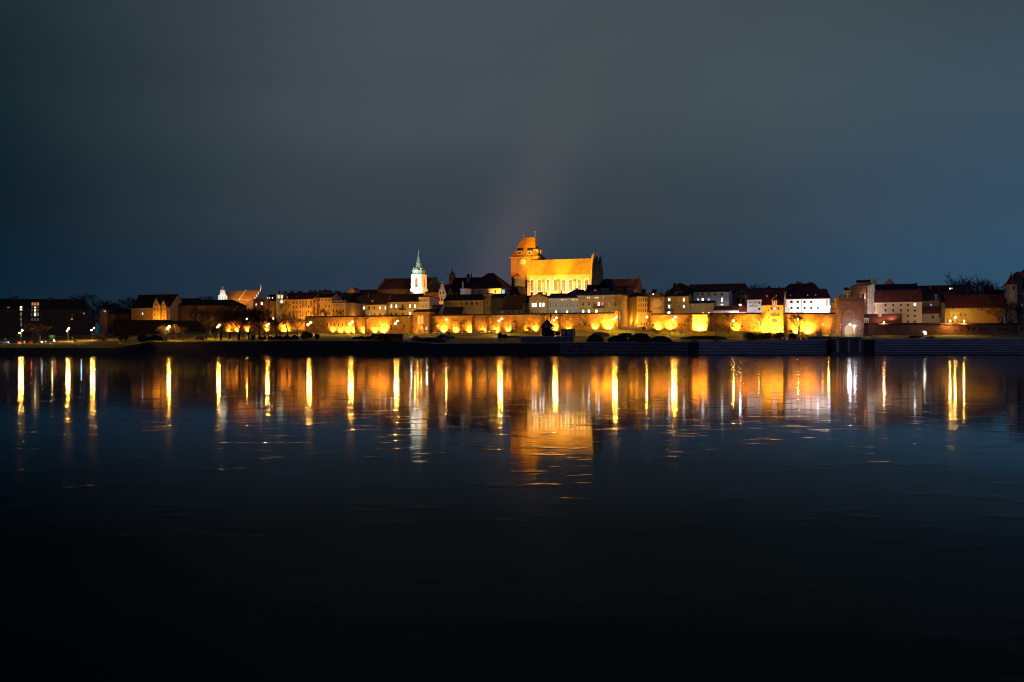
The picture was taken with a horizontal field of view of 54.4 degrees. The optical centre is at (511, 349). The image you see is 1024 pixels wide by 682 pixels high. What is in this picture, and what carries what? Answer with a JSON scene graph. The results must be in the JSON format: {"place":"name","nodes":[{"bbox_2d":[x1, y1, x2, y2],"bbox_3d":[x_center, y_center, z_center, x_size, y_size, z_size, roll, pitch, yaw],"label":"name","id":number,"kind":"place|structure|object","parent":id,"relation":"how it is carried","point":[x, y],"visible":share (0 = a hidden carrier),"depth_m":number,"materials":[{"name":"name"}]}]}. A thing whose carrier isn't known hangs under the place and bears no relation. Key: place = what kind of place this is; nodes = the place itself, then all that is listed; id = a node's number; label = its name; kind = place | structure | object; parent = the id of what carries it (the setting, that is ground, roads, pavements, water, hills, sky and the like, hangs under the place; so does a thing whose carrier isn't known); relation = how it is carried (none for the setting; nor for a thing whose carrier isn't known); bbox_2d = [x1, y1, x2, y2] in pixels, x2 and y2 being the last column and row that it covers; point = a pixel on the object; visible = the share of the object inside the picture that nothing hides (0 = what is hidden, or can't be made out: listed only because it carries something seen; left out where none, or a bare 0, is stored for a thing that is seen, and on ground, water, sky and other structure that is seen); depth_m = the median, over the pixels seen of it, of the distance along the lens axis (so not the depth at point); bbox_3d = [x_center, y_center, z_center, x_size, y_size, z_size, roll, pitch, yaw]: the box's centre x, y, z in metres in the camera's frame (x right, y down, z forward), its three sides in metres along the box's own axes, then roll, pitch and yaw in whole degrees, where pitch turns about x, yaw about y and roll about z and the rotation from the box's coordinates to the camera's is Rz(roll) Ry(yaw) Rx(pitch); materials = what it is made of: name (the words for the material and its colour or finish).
{"place":"outdoors","nodes":[
{"label":"outdoors","id":0,"kind":"place"},
{"bbox_2d":[0,334,650,341],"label":"boulevard road","id":1,"kind":"structure","parent":0,"point":[324,335],"depth_m":511.96,"materials":[{"name":"asphalt"}]},
{"bbox_2d":[0,355,1023,681],"bbox_3d":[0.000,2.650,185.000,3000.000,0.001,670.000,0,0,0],"label":"river water","id":2,"kind":"structure","parent":0,"point":[510,519],"depth_m":15.64,"materials":[{"name":"liquid"}]},
{"bbox_2d":[831,336,863,355],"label":"landing stage","id":3,"kind":"object","parent":2,"relation":"in","point":[848,353],"visible":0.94,"depth_m":454.47,"materials":[{"name":"concrete"}]},
{"bbox_2d":[0,326,1023,355],"bbox_3d":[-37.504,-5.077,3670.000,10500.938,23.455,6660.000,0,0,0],"label":"ground","id":4,"kind":"structure","parent":0,"point":[212,346],"depth_m":448.17,"materials":[{"name":"grass"},{"name":"plant"}]},
{"bbox_2d":[24,323,52,340],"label":"bare tree","id":5,"kind":"object","parent":4,"relation":"on","point":[32,329],"visible":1,"depth_m":513.67,"materials":[{"name":"brown plant"}]},
{"bbox_2d":[0,296,92,337],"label":"long block","id":6,"kind":"structure","parent":4,"relation":"on","point":[62,316],"depth_m":634.84,"materials":[{"name":"grey paint"}]},
{"bbox_2d":[68,293,121,332],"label":"bare tree","id":7,"kind":"object","parent":4,"relation":"on","point":[98,301],"visible":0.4,"depth_m":689.42,"materials":[{"name":"brown plant"}]},
{"bbox_2d":[99,307,112,332],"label":"villa","id":8,"kind":"object","parent":4,"relation":"on","point":[103,320],"visible":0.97,"depth_m":654.99,"materials":[{"name":"beige paint"}]},
{"bbox_2d":[99,297,135,312],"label":"bare tree","id":9,"kind":"object","parent":4,"relation":"on","point":[110,306],"visible":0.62,"depth_m":663.92,"materials":[{"name":"black plant"}]},
{"bbox_2d":[107,308,130,332],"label":"long house","id":10,"kind":"structure","parent":4,"relation":"on","point":[121,314],"depth_m":651.43,"materials":[{"name":"brown paint"}]},
{"bbox_2d":[113,320,171,335],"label":"retaining wall","id":11,"kind":"structure","parent":4,"relation":"on","point":[130,327],"depth_m":609.35,"materials":[{"name":"brick"}]},
{"bbox_2d":[137,335,162,341],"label":"bush","id":12,"kind":"object","parent":4,"relation":"on","point":[152,338],"visible":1,"depth_m":426.61,"materials":[{"name":"black plant"}]},
{"bbox_2d":[131,293,182,320],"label":"armoury","id":13,"kind":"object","parent":4,"relation":"on","point":[142,308],"visible":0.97,"depth_m":642.66,"materials":[{"name":"paint"}]},
{"bbox_2d":[152,297,165,319],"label":"gabled house","id":14,"kind":"structure","parent":4,"relation":"on","point":[156,305],"depth_m":633.97,"materials":[{"name":"paint"}]},
{"bbox_2d":[161,299,169,319],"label":"gabled house","id":15,"kind":"structure","parent":4,"relation":"on","point":[164,310],"depth_m":634.15,"materials":[{"name":"brick"}]},
{"bbox_2d":[178,298,201,320],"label":"warehouse","id":16,"kind":"structure","parent":4,"relation":"on","point":[186,304],"depth_m":641.55,"materials":[{"name":"brown paint"}]},
{"bbox_2d":[171,320,218,332],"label":"retaining wall","id":17,"kind":"structure","parent":4,"relation":"on","point":[194,326],"depth_m":599.36,"materials":[{"name":"brick"}]},
{"bbox_2d":[195,304,223,339],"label":"bare tree","id":18,"kind":"object","parent":4,"relation":"on","point":[201,314],"visible":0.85,"depth_m":456.43,"materials":[{"name":"brown plant"}]},
{"bbox_2d":[196,299,246,319],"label":"school building","id":19,"kind":"structure","parent":4,"relation":"on","point":[214,304],"depth_m":637.91,"materials":[{"name":"brick"}]},
{"bbox_2d":[214,306,237,339],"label":"bare tree","id":20,"kind":"object","parent":4,"relation":"on","point":[225,315],"visible":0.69,"depth_m":455.38,"materials":[{"name":"brown plant"}]},
{"bbox_2d":[218,313,246,338],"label":"bare tree","id":21,"kind":"object","parent":4,"relation":"on","point":[230,317],"visible":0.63,"depth_m":457.69,"materials":[{"name":"brown plant"}]},
{"bbox_2d":[211,301,259,339],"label":"bare tree","id":22,"kind":"object","parent":4,"relation":"on","point":[240,313],"visible":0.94,"depth_m":451.59,"materials":[{"name":"brown plant"}]},
{"bbox_2d":[218,285,265,319],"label":"church","id":23,"kind":"structure","parent":4,"relation":"on","point":[245,297],"depth_m":691.50,"materials":[{"name":"brick"}]},
{"bbox_2d":[239,307,260,339],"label":"bare tree","id":24,"kind":"object","parent":4,"relation":"on","point":[253,316],"visible":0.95,"depth_m":452.19,"materials":[{"name":"brown plant"}]},
{"bbox_2d":[219,319,290,331],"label":"town wall","id":25,"kind":"structure","parent":4,"relation":"on","point":[283,328],"depth_m":583.62,"materials":[{"name":"brick"}]},
{"bbox_2d":[253,299,270,319],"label":"townhouse","id":26,"kind":"structure","parent":4,"relation":"on","point":[258,304],"depth_m":618.30,"materials":[{"name":"brick"}]},
{"bbox_2d":[253,315,280,339],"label":"bare tree","id":27,"kind":"object","parent":4,"relation":"on","point":[270,322],"visible":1,"depth_m":455.45,"materials":[{"name":"brown plant"}]},
{"bbox_2d":[263,302,299,335],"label":"bare tree","id":28,"kind":"object","parent":4,"relation":"on","point":[273,311],"visible":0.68,"depth_m":493.74,"materials":[{"name":"brown plant"}]},
{"bbox_2d":[275,291,287,318],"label":"glazed house","id":29,"kind":"structure","parent":4,"relation":"on","point":[280,296],"depth_m":616.06,"materials":[{"name":"grey paint"}]},
{"bbox_2d":[274,311,298,334],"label":"bare tree","id":30,"kind":"object","parent":4,"relation":"on","point":[290,317],"visible":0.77,"depth_m":499.26,"materials":[{"name":"brown plant"}]},
{"bbox_2d":[283,293,294,318],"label":"townhouse","id":31,"kind":"structure","parent":4,"relation":"on","point":[287,297],"depth_m":612.16,"materials":[{"name":"paint"}]},
{"bbox_2d":[289,293,319,329],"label":"tenement","id":32,"kind":"structure","parent":4,"relation":"on","point":[304,303],"depth_m":600.36,"materials":[{"name":"paint"}]},
{"bbox_2d":[318,293,341,315],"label":"townhouse","id":33,"kind":"structure","parent":4,"relation":"on","point":[324,300],"depth_m":598.49,"materials":[{"name":"beige paint"}]},
{"bbox_2d":[331,300,360,315],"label":"crenellated house","id":34,"kind":"structure","parent":4,"relation":"on","point":[342,308],"depth_m":591.16,"materials":[{"name":"paint"}]},
{"bbox_2d":[349,293,367,315],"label":"townhouse","id":35,"kind":"structure","parent":4,"relation":"on","point":[358,297],"depth_m":606.32,"materials":[{"name":"grey paint"}]},
{"bbox_2d":[305,315,412,333],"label":"town wall","id":36,"kind":"structure","parent":4,"relation":"on","point":[366,324],"depth_m":560.41,"materials":[{"name":"brick"}]},
{"bbox_2d":[365,294,391,315],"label":"long yellow house","id":37,"kind":"structure","parent":4,"relation":"on","point":[376,304],"depth_m":568.96,"materials":[{"name":"paint"}]},
{"bbox_2d":[372,334,403,340],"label":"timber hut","id":38,"kind":"object","parent":4,"relation":"on","point":[388,337],"visible":1,"depth_m":447.26,"materials":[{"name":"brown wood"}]},
{"bbox_2d":[383,292,424,314],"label":"yellow house","id":39,"kind":"structure","parent":4,"relation":"on","point":[403,304],"depth_m":564.94,"materials":[{"name":"paint"}]},
{"bbox_2d":[360,276,450,293],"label":"friary church","id":40,"kind":"structure","parent":4,"relation":"on","point":[394,286],"depth_m":745.08,"materials":[{"name":"brick"}]},
{"bbox_2d":[410,246,427,294],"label":"church steeple","id":41,"kind":"object","parent":40,"relation":"attached to","point":[418,280],"visible":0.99,"depth_m":700.18,"materials":[{"name":"white"}]},
{"bbox_2d":[412,309,435,332],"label":"gate tower","id":42,"kind":"structure","parent":4,"relation":"on","point":[421,317],"depth_m":546.73,"materials":[{"name":"brick"}]},
{"bbox_2d":[418,296,439,308],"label":"corner house","id":43,"kind":"structure","parent":4,"relation":"on","point":[427,302],"depth_m":560.37,"materials":[{"name":"beige paint"}]},
{"bbox_2d":[415,337,445,342],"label":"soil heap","id":44,"kind":"object","parent":4,"relation":"on","point":[433,339],"visible":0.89,"depth_m":460.55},
{"bbox_2d":[438,279,452,306],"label":"baroque house","id":45,"kind":"structure","parent":4,"relation":"on","point":[443,292],"depth_m":582.11,"materials":[{"name":"beige paint"}]},
{"bbox_2d":[442,307,466,313],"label":"roof","id":46,"kind":"structure","parent":4,"relation":"on","point":[454,310],"depth_m":546.97,"materials":[{"name":"beige paint"}]},
{"bbox_2d":[443,294,484,313],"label":"long dull house","id":47,"kind":"structure","parent":4,"relation":"on","point":[473,303],"depth_m":561.69,"materials":[{"name":"paint"}]},
{"bbox_2d":[450,277,480,294],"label":"black roof house","id":48,"kind":"structure","parent":4,"relation":"on","point":[456,286],"depth_m":645.54,"materials":[{"name":"grey paint"}]},
{"bbox_2d":[482,293,494,313],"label":"corner wing","id":49,"kind":"structure","parent":4,"relation":"on","point":[487,296],"depth_m":559.79,"materials":[{"name":"brick"}]},
{"bbox_2d":[466,273,511,293],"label":"hipped roof house","id":50,"kind":"structure","parent":4,"relation":"on","point":[490,283],"depth_m":630.27,"materials":[{"name":"tile"}]},
{"bbox_2d":[437,343,559,355],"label":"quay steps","id":51,"kind":"structure","parent":4,"relation":"on","point":[455,350],"depth_m":446.41,"materials":[{"name":"concrete"}]},
{"bbox_2d":[491,293,508,313],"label":"townhouse","id":52,"kind":"structure","parent":4,"relation":"on","point":[497,302],"depth_m":556.38,"materials":[{"name":"brown paint"}]},
{"bbox_2d":[501,296,526,313],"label":"house","id":53,"kind":"structure","parent":4,"relation":"on","point":[513,304],"depth_m":553.60,"materials":[{"name":"grey paint"}]},
{"bbox_2d":[509,286,525,295],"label":"black stepped house","id":54,"kind":"structure","parent":4,"relation":"on","point":[518,290],"depth_m":600.17,"materials":[{"name":"grey paint"}]},
{"bbox_2d":[431,312,613,332],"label":"town wall","id":55,"kind":"structure","parent":4,"relation":"on","point":[465,323],"depth_m":530.12,"materials":[{"name":"brick"}]},
{"bbox_2d":[528,294,549,312],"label":"yellow gabled house","id":56,"kind":"structure","parent":4,"relation":"on","point":[538,303],"depth_m":542.95,"materials":[{"name":"paint"}]},
{"bbox_2d":[520,336,573,342],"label":"concrete wall","id":57,"kind":"structure","parent":4,"relation":"on","point":[545,339],"depth_m":462.06,"materials":[{"name":"concrete"}]},
{"bbox_2d":[540,318,554,335],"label":"clock pavilion","id":58,"kind":"structure","parent":4,"relation":"on","point":[546,327],"depth_m":494.50,"materials":[{"name":"brown wood"}]},
{"bbox_2d":[509,231,602,295],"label":"cathedral","id":59,"kind":"structure","parent":4,"relation":"on","point":[533,271],"depth_m":630.40,"materials":[{"name":"brick"}]},
{"bbox_2d":[538,290,581,312],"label":"grey house","id":60,"kind":"structure","parent":4,"relation":"on","point":[561,302],"depth_m":540.62,"materials":[{"name":"paint"}]},
{"bbox_2d":[576,288,627,327],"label":"yellow corner house","id":61,"kind":"structure","parent":4,"relation":"on","point":[604,300],"depth_m":533.72,"materials":[{"name":"paint"}]},
{"bbox_2d":[595,278,616,290],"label":"black roof house","id":62,"kind":"structure","parent":4,"relation":"on","point":[607,283],"depth_m":593.26,"materials":[{"name":"tile"}]},
{"bbox_2d":[612,287,633,294],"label":"lane house","id":63,"kind":"structure","parent":4,"relation":"on","point":[626,290],"depth_m":556.89,"materials":[{"name":"paint"}]},
{"bbox_2d":[560,342,687,355],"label":"quay steps","id":64,"kind":"structure","parent":4,"relation":"on","point":[581,348],"depth_m":453.45,"materials":[{"name":"concrete"}]},
{"bbox_2d":[611,274,642,292],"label":"chapel","id":65,"kind":"structure","parent":4,"relation":"on","point":[636,284],"depth_m":672.65,"materials":[{"name":"brick"}]},
{"bbox_2d":[627,292,648,326],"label":"lane house","id":66,"kind":"structure","parent":4,"relation":"on","point":[637,306],"depth_m":540.80,"materials":[{"name":"brick"}]},
{"bbox_2d":[629,333,651,341],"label":"bush","id":67,"kind":"object","parent":4,"relation":"on","point":[640,337],"visible":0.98,"depth_m":463.45,"materials":[{"name":"plant"}]},
{"bbox_2d":[641,289,661,310],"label":"distant house","id":68,"kind":"structure","parent":4,"relation":"on","point":[654,293],"depth_m":590.18,"materials":[{"name":"beige paint"}]},
{"bbox_2d":[651,293,664,312],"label":"medallion house","id":69,"kind":"structure","parent":4,"relation":"on","point":[657,304],"depth_m":532.01,"materials":[{"name":"paint"}]},
{"bbox_2d":[664,291,692,312],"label":"balcony house","id":70,"kind":"structure","parent":4,"relation":"on","point":[677,301],"depth_m":531.16,"materials":[{"name":"paint"}]},
{"bbox_2d":[665,283,694,300],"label":"dark gable house","id":71,"kind":"structure","parent":4,"relation":"on","point":[683,288],"depth_m":580.42,"materials":[{"name":"grey paint"}]},
{"bbox_2d":[689,299,716,312],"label":"beige house","id":72,"kind":"structure","parent":4,"relation":"on","point":[699,306],"depth_m":528.25,"materials":[{"name":"paint"}]},
{"bbox_2d":[679,336,726,338],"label":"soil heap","id":73,"kind":"object","parent":4,"relation":"on","point":[703,337],"visible":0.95,"depth_m":476.22,"materials":[{"name":"soil"}]},
{"bbox_2d":[651,313,760,331],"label":"town wall","id":74,"kind":"structure","parent":4,"relation":"on","point":[717,322],"depth_m":504.40,"materials":[{"name":"brick"}]},
{"bbox_2d":[693,289,731,305],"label":"grey white house","id":75,"kind":"structure","parent":4,"relation":"on","point":[721,297],"depth_m":547.94,"materials":[{"name":"paint"}]},
{"bbox_2d":[689,283,747,292],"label":"roof","id":76,"kind":"structure","parent":4,"relation":"on","point":[735,287],"depth_m":615.68,"materials":[{"name":"tile"}]},
{"bbox_2d":[713,306,739,312],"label":"white house","id":77,"kind":"structure","parent":4,"relation":"on","point":[722,309],"depth_m":522.82,"materials":[{"name":"paint"}]},
{"bbox_2d":[732,289,745,305],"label":"dark house","id":78,"kind":"structure","parent":4,"relation":"on","point":[738,297],"depth_m":562.88,"materials":[{"name":"black paint"}]},
{"bbox_2d":[747,292,762,330],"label":"hotel","id":79,"kind":"structure","parent":4,"relation":"on","point":[754,300],"depth_m":516.33,"materials":[{"name":"white paint"}]},
{"bbox_2d":[699,340,826,355],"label":"quay steps","id":80,"kind":"structure","parent":4,"relation":"on","point":[727,347],"depth_m":460.77,"materials":[{"name":"concrete"}]},
{"bbox_2d":[745,286,786,303],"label":"long roof house","id":81,"kind":"structure","parent":4,"relation":"on","point":[750,290],"depth_m":541.71,"materials":[{"name":"brick"}]},
{"bbox_2d":[761,288,786,332],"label":"granary","id":82,"kind":"structure","parent":4,"relation":"on","point":[773,303],"depth_m":498.65,"materials":[{"name":"paint"}]},
{"bbox_2d":[789,310,804,334],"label":"bare tree","id":83,"kind":"object","parent":4,"relation":"on","point":[797,316],"visible":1,"depth_m":493.25,"materials":[{"name":"brown plant"}]},
{"bbox_2d":[785,281,818,291],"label":"roof","id":84,"kind":"structure","parent":4,"relation":"on","point":[808,285],"depth_m":544.60,"materials":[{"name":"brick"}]},
{"bbox_2d":[786,289,831,312],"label":"hotel","id":85,"kind":"structure","parent":4,"relation":"on","point":[810,300],"depth_m":515.09,"materials":[{"name":"white paint"}]},
{"bbox_2d":[784,312,834,334],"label":"town wall","id":86,"kind":"structure","parent":4,"relation":"on","point":[812,323],"depth_m":499.85,"materials":[{"name":"brick"}]},
{"bbox_2d":[832,339,863,351],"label":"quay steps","id":87,"kind":"structure","parent":4,"relation":"on","point":[846,342],"depth_m":466.10,"materials":[{"name":"concrete"}]},
{"bbox_2d":[835,294,864,335],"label":"town gate","id":88,"kind":"structure","parent":4,"relation":"on","point":[849,310],"depth_m":497.08,"materials":[{"name":"brick"}]},
{"bbox_2d":[850,283,874,313],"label":"striped gable house","id":89,"kind":"structure","parent":4,"relation":"on","point":[867,290],"depth_m":536.03,"materials":[{"name":"brick"}]},
{"bbox_2d":[864,311,901,322],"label":"wing","id":90,"kind":"structure","parent":4,"relation":"on","point":[879,317],"depth_m":513.96,"materials":[{"name":"brick"}]},
{"bbox_2d":[875,283,916,289],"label":"roof","id":91,"kind":"structure","parent":4,"relation":"on","point":[913,286],"depth_m":563.80,"materials":[{"name":"grey paint"}]},
{"bbox_2d":[874,289,921,322],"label":"granary","id":92,"kind":"structure","parent":4,"relation":"on","point":[907,304],"depth_m":527.78,"materials":[{"name":"beige paint"}]},
{"bbox_2d":[917,285,930,299],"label":"row house","id":93,"kind":"structure","parent":4,"relation":"on","point":[926,292],"depth_m":549.46,"materials":[{"name":"grey paint"}]},
{"bbox_2d":[922,294,938,305],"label":"row house","id":94,"kind":"structure","parent":4,"relation":"on","point":[935,302],"depth_m":538.40,"materials":[{"name":"brick"}]},
{"bbox_2d":[922,306,940,322],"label":"plaster house","id":95,"kind":"structure","parent":4,"relation":"on","point":[931,314],"depth_m":528.73,"materials":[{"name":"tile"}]},
{"bbox_2d":[864,323,1020,334],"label":"town wall","id":96,"kind":"structure","parent":4,"relation":"on","point":[944,328],"depth_m":500.72,"materials":[{"name":"brick"}]},
{"bbox_2d":[939,294,945,322],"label":"barn gable","id":97,"kind":"structure","parent":4,"relation":"on","point":[942,302],"depth_m":522.26,"materials":[{"name":"brown paint"}]},
{"bbox_2d":[931,285,966,299],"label":"row house","id":98,"kind":"structure","parent":4,"relation":"on","point":[950,289],"depth_m":548.84,"materials":[{"name":"brick"}]},
{"bbox_2d":[875,338,1023,355],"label":"quay steps","id":99,"kind":"structure","parent":4,"relation":"on","point":[930,342],"depth_m":470.94,"materials":[{"name":"concrete"}]},
{"bbox_2d":[652,338,1013,341],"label":"quay coping","id":100,"kind":"object","parent":99,"relation":"on","point":[827,339],"visible":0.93,"depth_m":472.37,"materials":[{"name":"concrete"}]},
{"bbox_2d":[942,271,1004,299],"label":"bare tree","id":101,"kind":"object","parent":4,"relation":"on","point":[977,286],"visible":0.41,"depth_m":571.92,"materials":[{"name":"brown plant"}]},
{"bbox_2d":[944,294,1004,322],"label":"house","id":102,"kind":"structure","parent":4,"relation":"on","point":[961,308],"depth_m":521.80,"materials":[{"name":"paint"}]},
{"bbox_2d":[976,295,1018,322],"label":"bare tree","id":103,"kind":"object","parent":4,"relation":"on","point":[1008,308],"visible":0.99,"depth_m":512.32,"materials":[{"name":"brown plant"}]},
{"bbox_2d":[1004,298,1023,322],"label":"bare tree","id":104,"kind":"object","parent":4,"relation":"on","point":[1018,309],"visible":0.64,"depth_m":521.24,"materials":[{"name":"brown plant"}]},
{"bbox_2d":[1013,269,1023,330],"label":"gothic hall","id":105,"kind":"structure","parent":4,"relation":"on","point":[1018,277],"depth_m":560.37,"materials":[{"name":"brick"}]},
{"bbox_2d":[0,0,1023,332],"label":"sky","id":106,"kind":"structure","parent":0,"point":[184,148],"materials":[{"name":"blue"}]},
{"bbox_2d":[1004,272,1017,322],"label":"round tower","id":107,"kind":"structure","parent":0,"point":[1011,284],"depth_m":552.64,"materials":[{"name":"brick"}]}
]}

